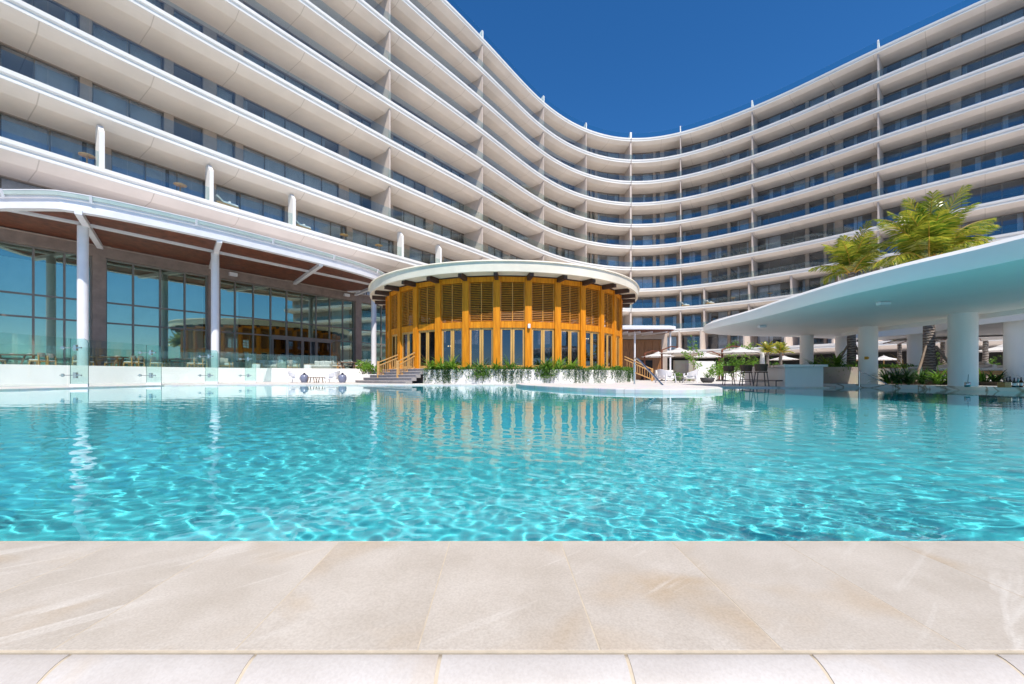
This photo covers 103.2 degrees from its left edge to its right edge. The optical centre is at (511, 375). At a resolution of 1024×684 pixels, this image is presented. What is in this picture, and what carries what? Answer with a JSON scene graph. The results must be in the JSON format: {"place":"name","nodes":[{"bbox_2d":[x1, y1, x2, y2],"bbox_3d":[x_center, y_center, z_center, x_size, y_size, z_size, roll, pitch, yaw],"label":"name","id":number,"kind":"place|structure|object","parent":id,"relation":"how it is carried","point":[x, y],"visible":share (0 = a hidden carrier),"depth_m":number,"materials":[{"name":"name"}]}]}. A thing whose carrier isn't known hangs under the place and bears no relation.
{"place":"outdoors","nodes":[
{"label":"outdoors","id":0,"kind":"place"},
{"bbox_2d":[0,379,1002,390],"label":"pool deck","id":1,"kind":"structure","parent":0,"point":[728,383],"depth_m":21.46,"materials":[{"name":"stone"}]},
{"bbox_2d":[1,332,294,386],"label":"glass windscreen","id":2,"kind":"object","parent":1,"relation":"on","point":[150,352],"visible":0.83,"depth_m":20.27,"materials":[{"name":"clear glass"}]},
{"bbox_2d":[0,364,372,384],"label":"terrace wall","id":3,"kind":"structure","parent":1,"relation":"on","point":[13,374],"depth_m":26.03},
{"bbox_2d":[348,374,376,381],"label":"planter wall","id":4,"kind":"structure","parent":1,"relation":"on","point":[352,377],"depth_m":29.27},
{"bbox_2d":[355,369,424,383],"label":"entrance steps","id":5,"kind":"structure","parent":1,"relation":"on","point":[409,376],"depth_m":25.11,"materials":[{"name":"grey stone"}]},
{"bbox_2d":[377,354,397,377],"bbox_3d":[-8.275,-0.626,26.992,1.384,1.672,0.189,0,0,-28],"label":"stair railing","id":6,"kind":"object","parent":5,"relation":"on","point":[378,368],"visible":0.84,"depth_m":26.87,"materials":[{"name":"brown wood"}]},
{"bbox_2d":[396,352,414,377],"bbox_3d":[-6.686,-0.661,25.509,0.196,1.741,1.367,0,0,38],"label":"stair railing","id":7,"kind":"object","parent":5,"relation":"on","point":[398,368],"visible":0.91,"depth_m":25.41,"materials":[{"name":"brown wood"}]},
{"bbox_2d":[368,260,639,382],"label":"round pavilion","id":8,"kind":"structure","parent":1,"relation":"on","point":[497,307],"depth_m":25.09,"materials":[{"name":"brown wood"}]},
{"bbox_2d":[392,334,396,368],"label":"door","id":9,"kind":"structure","parent":8,"relation":"in","point":[394,337],"depth_m":28.43,"materials":[{"name":"brown glass"}]},
{"bbox_2d":[402,332,412,368],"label":"door","id":10,"kind":"structure","parent":8,"relation":"in","point":[407,340],"depth_m":26.85,"materials":[{"name":"beige glass"}]},
{"bbox_2d":[419,330,434,368],"bbox_3d":[-5.334,-1.685,25.693,1.454,2.430,0.070,0,0,31],"label":"door","id":11,"kind":"structure","parent":8,"relation":"in","point":[426,340],"depth_m":25.71,"materials":[{"name":"beige glass"}]},
{"bbox_2d":[442,328,461,367],"bbox_3d":[-3.649,-1.685,24.907,1.454,2.430,0.070,0,0,19],"label":"door","id":12,"kind":"structure","parent":8,"relation":"in","point":[451,338],"depth_m":24.87,"materials":[{"name":"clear glass"}]},
{"bbox_2d":[470,328,492,367],"bbox_3d":[-1.837,-1.685,24.471,1.454,2.430,0.070,0,0,8],"label":"door","id":13,"kind":"structure","parent":8,"relation":"in","point":[481,340],"depth_m":24.45,"materials":[{"name":"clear glass"}]},
{"bbox_2d":[500,328,524,367],"bbox_3d":[0.030,-1.685,24.409,1.454,2.430,0.070,0,0,-4],"label":"door","id":14,"kind":"structure","parent":8,"relation":"in","point":[505,333],"depth_m":24.39,"materials":[{"name":"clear glass"}]},
{"bbox_2d":[532,328,553,367],"bbox_3d":[1.872,-1.685,24.728,1.454,2.430,0.071,0,0,-16],"label":"door","id":15,"kind":"structure","parent":8,"relation":"in","point":[543,340],"depth_m":24.69,"materials":[{"name":"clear glass"}]},
{"bbox_2d":[561,329,578,367],"bbox_3d":[3.602,-1.685,25.403,1.454,2.430,0.070,0,0,-27],"label":"door","id":16,"kind":"structure","parent":8,"relation":"in","point":[569,339],"depth_m":25.36,"materials":[{"name":"clear glass"}]},
{"bbox_2d":[586,331,598,367],"bbox_3d":[5.166,-1.685,26.413,1.454,2.430,0.070,0,0,-39],"label":"door","id":17,"kind":"structure","parent":8,"relation":"in","point":[592,339],"depth_m":26.43,"materials":[{"name":"clear glass"}]},
{"bbox_2d":[604,333,611,368],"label":"door","id":18,"kind":"structure","parent":8,"relation":"in","point":[607,337],"depth_m":27.71,"materials":[{"name":"beige glass"}]},
{"bbox_2d":[624,356,652,380],"bbox_3d":[9.822,-0.552,31.420,2.862,1.923,0.185,0,0,-24],"label":"stair railing","id":19,"kind":"object","parent":8,"relation":"on","point":[651,370],"visible":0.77,"depth_m":31.52,"materials":[{"name":"brown wood"}]},
{"bbox_2d":[0,0,1023,378],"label":"hotel building","id":20,"kind":"structure","parent":1,"relation":"on","point":[412,132],"depth_m":50.86,"materials":[{"name":"white concrete"}]},
{"bbox_2d":[0,176,51,228],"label":"window","id":21,"kind":"structure","parent":20,"relation":"in","point":[6,183],"depth_m":25.32,"materials":[{"name":"blue glass"}]},
{"bbox_2d":[0,43,78,96],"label":"window","id":22,"kind":"structure","parent":20,"relation":"in","point":[47,75],"depth_m":26.70,"materials":[{"name":"blue glass"}]},
{"bbox_2d":[0,112,94,164],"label":"window","id":23,"kind":"structure","parent":20,"relation":"in","point":[18,131],"depth_m":26.32,"materials":[{"name":"blue glass"}]},
{"bbox_2d":[33,0,78,28],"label":"window","id":24,"kind":"structure","parent":20,"relation":"in","point":[70,19],"depth_m":27.28,"materials":[{"name":"blue glass"}]},
{"bbox_2d":[92,22,163,70],"bbox_3d":[-28.067,-22.890,29.689,0.481,3.180,3.911,0,0,34],"label":"window","id":25,"kind":"structure","parent":20,"relation":"in","point":[98,33],"depth_m":29.59,"materials":[{"name":"blue glass"}]},
{"bbox_2d":[92,83,163,130],"bbox_3d":[-28.068,-18.690,29.690,0.493,3.180,3.910,0,0,34],"label":"window","id":26,"kind":"structure","parent":20,"relation":"in","point":[108,100],"depth_m":29.62,"materials":[{"name":"blue glass"}]},
{"bbox_2d":[111,150,204,198],"bbox_3d":[-27.031,-14.650,31.192,0.494,2.860,5.636,0,0,35],"label":"window","id":27,"kind":"structure","parent":20,"relation":"in","point":[127,166],"depth_m":30.92,"materials":[{"name":"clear glass"}]},
{"bbox_2d":[174,10,202,32],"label":"window","id":28,"kind":"structure","parent":20,"relation":"in","point":[182,19],"depth_m":32.58,"materials":[{"name":"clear glass"}]},
{"bbox_2d":[217,85,234,104],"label":"window","id":29,"kind":"structure","parent":20,"relation":"in","point":[230,98],"depth_m":34.88,"materials":[{"name":"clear glass"}]},
{"bbox_2d":[217,135,234,157],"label":"window","id":30,"kind":"structure","parent":20,"relation":"in","point":[227,148],"depth_m":34.90,"materials":[{"name":"clear glass"}]},
{"bbox_2d":[216,185,283,221],"bbox_3d":[-23.376,-14.650,36.315,0.478,2.860,5.527,0,0,36],"label":"window","id":31,"kind":"structure","parent":20,"relation":"in","point":[261,207],"depth_m":36.56,"materials":[{"name":"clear glass"}]},
{"bbox_2d":[243,98,337,153],"bbox_3d":[-21.174,-22.890,39.332,0.489,3.180,8.973,0,0,36],"label":"window","id":32,"kind":"structure","parent":20,"relation":"in","point":[268,116],"depth_m":39.19,"materials":[{"name":"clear glass"}]},
{"bbox_2d":[243,50,337,109],"bbox_3d":[-21.168,-27.090,39.329,0.484,3.180,8.974,0,0,36],"label":"window","id":33,"kind":"structure","parent":20,"relation":"in","point":[264,66],"depth_m":38.97,"materials":[{"name":"blue glass"}]},
{"bbox_2d":[243,2,337,65],"bbox_3d":[-21.025,-31.290,39.224,0.122,3.180,8.971,0,0,36],"label":"window","id":34,"kind":"structure","parent":20,"relation":"in","point":[243,2],"depth_m":38.80,"materials":[{"name":"blue glass"}]},
{"bbox_2d":[243,146,337,196],"bbox_3d":[-21.169,-18.690,39.330,0.482,3.180,8.974,0,0,36],"label":"window","id":35,"kind":"structure","parent":20,"relation":"in","point":[285,170],"depth_m":38.98,"materials":[{"name":"blue glass"}]},
{"bbox_2d":[298,211,345,239],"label":"window","id":36,"kind":"structure","parent":20,"relation":"in","point":[316,224],"depth_m":41.67,"materials":[{"name":"blue glass"}]},
{"bbox_2d":[349,150,370,168],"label":"window","id":37,"kind":"structure","parent":20,"relation":"in","point":[353,157],"depth_m":45.09,"materials":[{"name":"blue glass"}]},
{"bbox_2d":[349,189,370,205],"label":"window","id":38,"kind":"structure","parent":20,"relation":"in","point":[354,197],"depth_m":44.80,"materials":[{"name":"blue glass"}]},
{"bbox_2d":[353,229,392,253],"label":"window","id":39,"kind":"structure","parent":20,"relation":"in","point":[369,240],"depth_m":46.20,"materials":[{"name":"blue glass"}]},
{"bbox_2d":[393,171,424,193],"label":"window","id":40,"kind":"structure","parent":20,"relation":"in","point":[396,176],"depth_m":49.84,"materials":[{"name":"blue glass"}]},
{"bbox_2d":[393,136,424,157],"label":"window","id":41,"kind":"structure","parent":20,"relation":"in","point":[395,140],"depth_m":50.49,"materials":[{"name":"blue glass"}]},
{"bbox_2d":[393,206,424,229],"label":"window","id":42,"kind":"structure","parent":20,"relation":"in","point":[407,217],"depth_m":50.93,"materials":[{"name":"blue glass"}]},
{"bbox_2d":[410,247,434,263],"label":"window","id":43,"kind":"structure","parent":20,"relation":"in","point":[415,254],"depth_m":51.63,"materials":[{"name":"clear glass"}]},
{"bbox_2d":[433,190,463,211],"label":"window","id":44,"kind":"structure","parent":20,"relation":"in","point":[439,197],"depth_m":56.21,"materials":[{"name":"blue glass"}]},
{"bbox_2d":[433,222,463,242],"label":"window","id":45,"kind":"structure","parent":20,"relation":"in","point":[438,229],"depth_m":54.84,"materials":[{"name":"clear glass"}]},
{"bbox_2d":[757,280,804,298],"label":"window","id":46,"kind":"structure","parent":20,"relation":"in","point":[762,291],"depth_m":71.49,"materials":[{"name":"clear glass"}]},
{"bbox_2d":[758,229,804,249],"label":"window","id":47,"kind":"structure","parent":20,"relation":"in","point":[772,242],"depth_m":71.08,"materials":[{"name":"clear glass"}]},
{"bbox_2d":[758,153,804,177],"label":"window","id":48,"kind":"structure","parent":20,"relation":"in","point":[765,171],"depth_m":72.01,"materials":[{"name":"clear glass"}]},
{"bbox_2d":[759,179,804,198],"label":"window","id":49,"kind":"structure","parent":20,"relation":"in","point":[798,185],"depth_m":68.81,"materials":[{"name":"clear glass"}]},
{"bbox_2d":[843,213,871,232],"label":"window","id":50,"kind":"structure","parent":20,"relation":"in","point":[857,220],"depth_m":62.23,"materials":[{"name":"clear glass"}]},
{"bbox_2d":[884,51,921,74],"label":"window","id":51,"kind":"structure","parent":20,"relation":"in","point":[907,61],"depth_m":57.94,"materials":[{"name":"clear glass"}]},
{"bbox_2d":[884,111,921,130],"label":"window","id":52,"kind":"structure","parent":20,"relation":"in","point":[901,123],"depth_m":58.40,"materials":[{"name":"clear glass"}]},
{"bbox_2d":[884,171,921,191],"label":"window","id":53,"kind":"structure","parent":20,"relation":"in","point":[900,183],"depth_m":58.40,"materials":[{"name":"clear glass"}]},
{"bbox_2d":[961,7,1023,41],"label":"window","id":54,"kind":"structure","parent":20,"relation":"in","point":[982,29],"depth_m":52.03,"materials":[{"name":"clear glass"}]},
{"bbox_2d":[961,110,1023,141],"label":"window","id":55,"kind":"structure","parent":20,"relation":"in","point":[1004,119],"depth_m":51.79,"materials":[{"name":"blue glass"}]},
{"bbox_2d":[961,76,1023,108],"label":"window","id":56,"kind":"structure","parent":20,"relation":"in","point":[978,96],"depth_m":51.98,"materials":[{"name":"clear glass"}]},
{"bbox_2d":[961,212,1023,235],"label":"window","id":57,"kind":"structure","parent":20,"relation":"in","point":[1020,216],"depth_m":50.46,"materials":[{"name":"blue glass"}]},
{"bbox_2d":[961,144,1023,174],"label":"window","id":58,"kind":"structure","parent":20,"relation":"in","point":[978,159],"depth_m":52.29,"materials":[{"name":"blue glass"}]},
{"bbox_2d":[961,41,1023,74],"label":"window","id":59,"kind":"structure","parent":20,"relation":"in","point":[963,68],"depth_m":52.94,"materials":[{"name":"blue glass"}]},
{"bbox_2d":[0,654,1023,683],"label":"ledge bullnose","id":60,"kind":"object","parent":1,"relation":"on","point":[519,669],"visible":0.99,"depth_m":0.69,"materials":[{"name":"stone"}]},
{"bbox_2d":[37,655,1023,683],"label":"ledge grout","id":61,"kind":"object","parent":60,"relation":"on","point":[440,658],"visible":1,"depth_m":0.69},
{"bbox_2d":[0,541,1023,654],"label":"ledge grout","id":62,"kind":"object","parent":1,"relation":"on","point":[599,651],"visible":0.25,"depth_m":0.73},
{"bbox_2d":[0,542,1023,649],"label":"pool ledge","id":63,"kind":"object","parent":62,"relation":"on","point":[492,596],"visible":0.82,"depth_m":0.91,"materials":[{"name":"stone"}]},
{"bbox_2d":[423,369,631,383],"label":"planter wall","id":64,"kind":"structure","parent":1,"relation":"on","point":[560,376],"depth_m":23.89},
{"bbox_2d":[423,368,632,383],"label":"trailing vines","id":65,"kind":"object","parent":64,"relation":"in","point":[630,372],"visible":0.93,"depth_m":24.11,"materials":[{"name":"green plant"}]},
{"bbox_2d":[535,366,563,378],"bbox_3d":[2.125,-0.224,23.677,1.919,0.794,0.431,0,0,0],"label":"spilling plant","id":66,"kind":"object","parent":64,"relation":"in","point":[546,372],"visible":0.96,"depth_m":23.64,"materials":[{"name":"green plant"}]},
{"bbox_2d":[516,383,722,393],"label":"pool island","id":67,"kind":"structure","parent":1,"relation":"on","point":[636,388],"depth_m":13.42,"materials":[{"name":"stone"}]},
{"bbox_2d":[655,369,676,382],"bbox_3d":[10.187,0.000,26.985,0.986,0.910,1.071,0,0,-20],"label":"lounge chair","id":68,"kind":"object","parent":1,"relation":"on","point":[664,374],"visible":0.96,"depth_m":26.65,"materials":[{"name":"white fabric"}]},
{"bbox_2d":[656,346,697,380],"bbox_3d":[15.129,-1.145,36.800,3.302,3.190,3.302,0,0,-19],"label":"parasol","id":69,"kind":"object","parent":1,"relation":"on","point":[677,350],"visible":0.9,"depth_m":36.92,"materials":[{"name":"fabric"}]},
{"bbox_2d":[673,360,695,380],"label":"garden wall","id":70,"kind":"structure","parent":1,"relation":"on","point":[683,366],"depth_m":37.85,"materials":[{"name":"stone"}]},
{"bbox_2d":[681,335,703,380],"bbox_3d":[14.953,-1.467,33.639,1.713,3.836,1.977,0,0,33],"label":"young tree","id":71,"kind":"object","parent":1,"relation":"on","point":[691,359],"visible":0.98,"depth_m":33.61,"materials":[{"name":"green plant"}]},
{"bbox_2d":[694,361,714,380],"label":"garden wall","id":72,"kind":"structure","parent":1,"relation":"on","point":[706,364],"depth_m":36.35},
{"bbox_2d":[706,361,724,379],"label":"shrub","id":73,"kind":"object","parent":1,"relation":"on","point":[719,370],"visible":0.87,"depth_m":32.98,"materials":[{"name":"green plant"}]},
{"bbox_2d":[715,357,748,379],"bbox_3d":[18.702,-0.726,34.624,2.602,2.164,2.103,0,0,0],"label":"shrub","id":74,"kind":"object","parent":1,"relation":"on","point":[737,362],"visible":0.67,"depth_m":34.72,"materials":[{"name":"green plant"}]},
{"bbox_2d":[716,345,760,380],"bbox_3d":[20.367,-1.145,36.200,3.302,3.190,3.302,0,0,-19],"label":"parasol","id":75,"kind":"object","parent":1,"relation":"on","point":[740,350],"visible":0.98,"depth_m":36.33,"materials":[{"name":"fabric"}]},
{"bbox_2d":[739,365,752,385],"bbox_3d":[10.975,-0.033,18.991,0.540,0.973,0.521,0,0,15],"label":"bar stool","id":76,"kind":"object","parent":1,"relation":"on","point":[746,368],"visible":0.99,"depth_m":18.82,"materials":[{"name":"brown wicker"}]},
{"bbox_2d":[753,364,768,385],"bbox_3d":[10.868,-0.033,17.691,0.540,0.973,0.521,0,0,15],"label":"bar stool","id":77,"kind":"object","parent":1,"relation":"on","point":[761,368],"visible":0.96,"depth_m":17.53,"materials":[{"name":"black metal"}]},
{"bbox_2d":[757,341,778,365],"bbox_3d":[20.824,-1.362,32.950,1.604,3.041,1.778,0,0,18],"label":"palm tree","id":78,"kind":"object","parent":1,"relation":"on","point":[767,348],"visible":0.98,"depth_m":32.90,"materials":[{"name":"green plant"}]},
{"bbox_2d":[769,341,793,364],"bbox_3d":[24.558,-1.506,37.042,1.867,3.331,1.685,0,0,-2],"label":"palm tree","id":79,"kind":"object","parent":1,"relation":"on","point":[781,347],"visible":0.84,"depth_m":36.88,"materials":[{"name":"green plant"}]},
{"bbox_2d":[741,364,827,386],"bbox_3d":[12.927,-0.015,19.943,1.992,0.930,6.744,0,0,15],"label":"bar counter","id":80,"kind":"object","parent":1,"relation":"on","point":[797,375],"visible":0.9,"depth_m":17.00,"materials":[{"name":"stone"}]},
{"bbox_2d":[823,367,857,383],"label":"planter wall","id":81,"kind":"structure","parent":1,"relation":"on","point":[831,376],"depth_m":18.90,"materials":[{"name":"stone"}]},
{"bbox_2d":[808,220,899,366],"bbox_3d":[16.909,-3.664,20.155,3.416,7.474,3.500,0,0,-10],"label":"palm tree","id":82,"kind":"object","parent":81,"relation":"in","point":[853,257],"visible":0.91,"depth_m":19.88,"materials":[{"name":"green plant"}]},
{"bbox_2d":[828,363,917,375],"bbox_3d":[17.323,-0.274,19.717,6.464,0.741,1.896,0,0,0],"label":"ground cover","id":83,"kind":"object","parent":81,"relation":"in","point":[882,365],"visible":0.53,"depth_m":19.19,"materials":[{"name":"green plant"}]},
{"bbox_2d":[703,234,1023,385],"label":"bar canopy","id":84,"kind":"object","parent":1,"relation":"on","point":[962,300],"visible":0.92,"depth_m":13.55,"materials":[{"name":"white metal"}]},
{"bbox_2d":[878,368,917,383],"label":"planter wall","id":85,"kind":"structure","parent":1,"relation":"on","point":[893,370],"depth_m":18.75,"materials":[{"name":"stone"}]},
{"bbox_2d":[882,337,946,343],"bbox_3d":[23.690,-1.084,23.500,3.236,3.067,3.236,0,0,29],"label":"parasol","id":86,"kind":"object","parent":1,"relation":"on","point":[901,341],"visible":0.16,"depth_m":23.76,"materials":[{"name":"fabric"}]},
{"bbox_2d":[823,384,1023,391],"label":"pool edge","id":87,"kind":"object","parent":1,"relation":"on","point":[974,388],"visible":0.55,"depth_m":15.07,"materials":[{"name":"stone"}]},
{"bbox_2d":[879,367,917,387],"bbox_3d":[15.333,0.046,16.213,1.687,0.926,1.643,0,0,19],"label":"strappy plant","id":88,"kind":"object","parent":87,"relation":"on","point":[893,377],"visible":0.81,"depth_m":16.18,"materials":[{"name":"green plant"}]},
{"bbox_2d":[889,362,925,384],"bbox_3d":[15.635,-0.098,15.975,2.030,0.986,1.632,0,0,0],"label":"strappy plant","id":89,"kind":"object","parent":87,"relation":"on","point":[909,380],"visible":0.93,"depth_m":15.93,"materials":[{"name":"green plant"}]},
{"bbox_2d":[899,367,941,384],"bbox_3d":[16.559,-0.029,16.383,1.478,0.758,1.480,0,0,7],"label":"strappy plant","id":90,"kind":"object","parent":87,"relation":"on","point":[921,380],"visible":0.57,"depth_m":16.19,"materials":[{"name":"green plant"}]},
{"bbox_2d":[888,381,1023,385],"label":"planting bed","id":91,"kind":"object","parent":1,"relation":"on","point":[990,383],"depth_m":14.83,"materials":[{"name":"plant"}]},
{"bbox_2d":[866,184,999,380],"bbox_3d":[18.065,-3.791,17.633,4.791,8.128,4.135,0,0,-40],"label":"palm tree","id":92,"kind":"object","parent":91,"relation":"on","point":[925,234],"visible":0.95,"depth_m":17.10,"materials":[{"name":"green plant"}]},
{"bbox_2d":[919,366,946,384],"bbox_3d":[16.534,-0.042,15.795,1.599,0.824,1.705,0,0,0],"label":"strappy plant","id":93,"kind":"object","parent":91,"relation":"on","point":[936,379],"visible":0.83,"depth_m":15.70,"materials":[{"name":"green plant"}]},
{"bbox_2d":[982,340,988,377],"bbox_3d":[31.474,-2.226,26.961,2.134,4.779,1.925,0,0,8],"label":"palm tree","id":94,"kind":"object","parent":1,"relation":"on","point":[985,352],"visible":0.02,"depth_m":26.91,"materials":[{"name":"brown plant"}]},
{"bbox_2d":[979,364,1002,374],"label":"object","id":95,"kind":"object","parent":1,"relation":"on","point":[989,368],"visible":0.33,"depth_m":18.80,"materials":[{"name":"white fabric"}]},
{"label":"terrace","id":96,"kind":"structure","parent":1,"relation":"on","visible":0},
{"bbox_2d":[0,354,36,364],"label":"dining table","id":97,"kind":"object","parent":96,"relation":"on","point":[24,357],"visible":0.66,"depth_m":23.11,"materials":[{"name":"brown wood"}]},
{"bbox_2d":[89,356,128,365],"bbox_3d":[-25.973,-0.847,25.921,2.000,0.776,0.950,0,0,-18],"label":"dining table","id":98,"kind":"object","parent":96,"relation":"on","point":[116,360],"visible":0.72,"depth_m":25.96,"materials":[{"name":"brown wood"}]},
{"bbox_2d":[0,188,412,370],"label":"restaurant building","id":99,"kind":"structure","parent":96,"relation":"on","point":[89,298],"depth_m":29.37,"materials":[{"name":"white paint"}]},
{"bbox_2d":[0,241,91,365],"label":"window","id":100,"kind":"structure","parent":99,"relation":"in","point":[38,300],"depth_m":26.52,"materials":[{"name":"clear glass"}]},
{"bbox_2d":[106,259,206,366],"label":"window","id":101,"kind":"structure","parent":99,"relation":"in","point":[159,314],"depth_m":31.21,"materials":[{"name":"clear glass"}]},
{"bbox_2d":[221,278,353,368],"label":"window","id":102,"kind":"structure","parent":99,"relation":"in","point":[229,299],"depth_m":37.79,"materials":[{"name":"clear glass"}]},
{"bbox_2d":[270,335,332,367],"bbox_3d":[-20.672,-2.150,40.179,0.180,3.360,6.116,0,0,35],"label":"door","id":103,"kind":"structure","parent":99,"relation":"in","point":[304,350],"depth_m":39.92,"materials":[{"name":"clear glass"}]},
{"bbox_2d":[362,303,385,366],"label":"window","id":104,"kind":"structure","parent":99,"relation":"in","point":[366,316],"depth_m":47.76,"materials":[{"name":"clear glass"}]},
{"bbox_2d":[260,360,285,367],"bbox_3d":[-20.119,-0.948,34.017,2.120,0.795,0.885,0,0,20],"label":"sofa","id":105,"kind":"object","parent":96,"relation":"on","point":[275,364],"visible":0.75,"depth_m":33.74,"materials":[{"name":"white fabric"}]},
{"bbox_2d":[311,361,336,368],"bbox_3d":[-16.610,-0.948,35.617,2.120,0.795,0.885,0,0,10],"label":"sofa","id":106,"kind":"object","parent":96,"relation":"on","point":[322,364],"visible":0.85,"depth_m":35.35,"materials":[{"name":"white fabric"}]},
{"bbox_2d":[0,386,1023,540],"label":"pool water","id":107,"kind":"structure","parent":0,"point":[330,463],"depth_m":2.29,"materials":[{"name":"teal liquid"}]},
{"bbox_2d":[589,326,675,379],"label":"pergola","id":108,"kind":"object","parent":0,"point":[639,342],"depth_m":47.94,"materials":[{"name":"white wood"}]},
{"bbox_2d":[447,0,980,137],"label":"sky","id":109,"kind":"structure","parent":0,"point":[643,68],"materials":[{"name":"blue"}]},
{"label":"planter soil","id":110,"kind":"structure","parent":0,"visible":0},
{"bbox_2d":[423,364,632,373],"bbox_3d":[2.850,-0.430,26.325,16.372,0.620,4.558,0,0,-25],"label":"ground cover","id":111,"kind":"object","parent":110,"relation":"on","point":[584,368],"visible":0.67,"depth_m":24.23,"materials":[{"name":"green plant"}]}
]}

